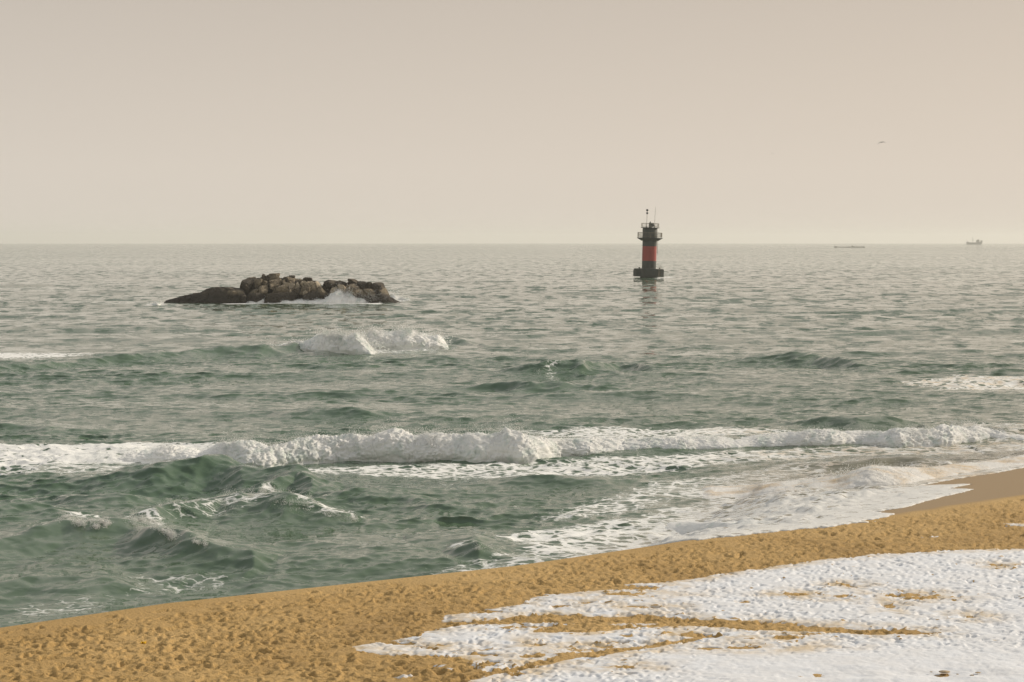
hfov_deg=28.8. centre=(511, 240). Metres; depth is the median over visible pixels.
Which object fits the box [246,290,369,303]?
foam
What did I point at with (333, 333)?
wave mist
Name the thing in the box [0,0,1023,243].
sky
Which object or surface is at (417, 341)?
breaking wave
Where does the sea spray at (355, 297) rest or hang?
on the sea
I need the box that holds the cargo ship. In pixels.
[966,240,982,243]
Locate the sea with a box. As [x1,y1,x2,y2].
[0,243,1023,627]
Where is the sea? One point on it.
(104, 365)
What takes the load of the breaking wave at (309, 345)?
on the sea
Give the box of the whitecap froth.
[57,369,1011,551]
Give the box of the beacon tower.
[633,207,663,277]
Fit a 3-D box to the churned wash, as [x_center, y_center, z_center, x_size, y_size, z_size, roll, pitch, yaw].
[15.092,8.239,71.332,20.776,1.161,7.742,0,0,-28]
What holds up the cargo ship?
on the sea
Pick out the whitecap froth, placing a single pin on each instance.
(145, 518)
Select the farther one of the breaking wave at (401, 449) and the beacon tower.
the beacon tower
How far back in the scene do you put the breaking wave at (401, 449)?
78.93 m
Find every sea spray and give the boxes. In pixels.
[109,324,1023,488]
[157,288,408,303]
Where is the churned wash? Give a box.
[701,455,1023,498]
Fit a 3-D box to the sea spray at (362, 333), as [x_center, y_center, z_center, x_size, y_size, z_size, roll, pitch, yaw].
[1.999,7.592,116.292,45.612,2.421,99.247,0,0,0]
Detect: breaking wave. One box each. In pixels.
[117,424,1023,466]
[277,333,375,354]
[366,330,447,349]
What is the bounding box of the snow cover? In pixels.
[352,523,1023,681]
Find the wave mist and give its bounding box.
[119,284,1022,498]
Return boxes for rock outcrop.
[165,273,402,302]
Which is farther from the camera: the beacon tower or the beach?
the beacon tower
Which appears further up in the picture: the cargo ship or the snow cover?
the cargo ship
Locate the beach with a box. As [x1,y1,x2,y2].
[0,468,1023,681]
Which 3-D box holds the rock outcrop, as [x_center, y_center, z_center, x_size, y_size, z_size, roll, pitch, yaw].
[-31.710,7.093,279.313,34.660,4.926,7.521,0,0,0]
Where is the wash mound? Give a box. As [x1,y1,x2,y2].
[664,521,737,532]

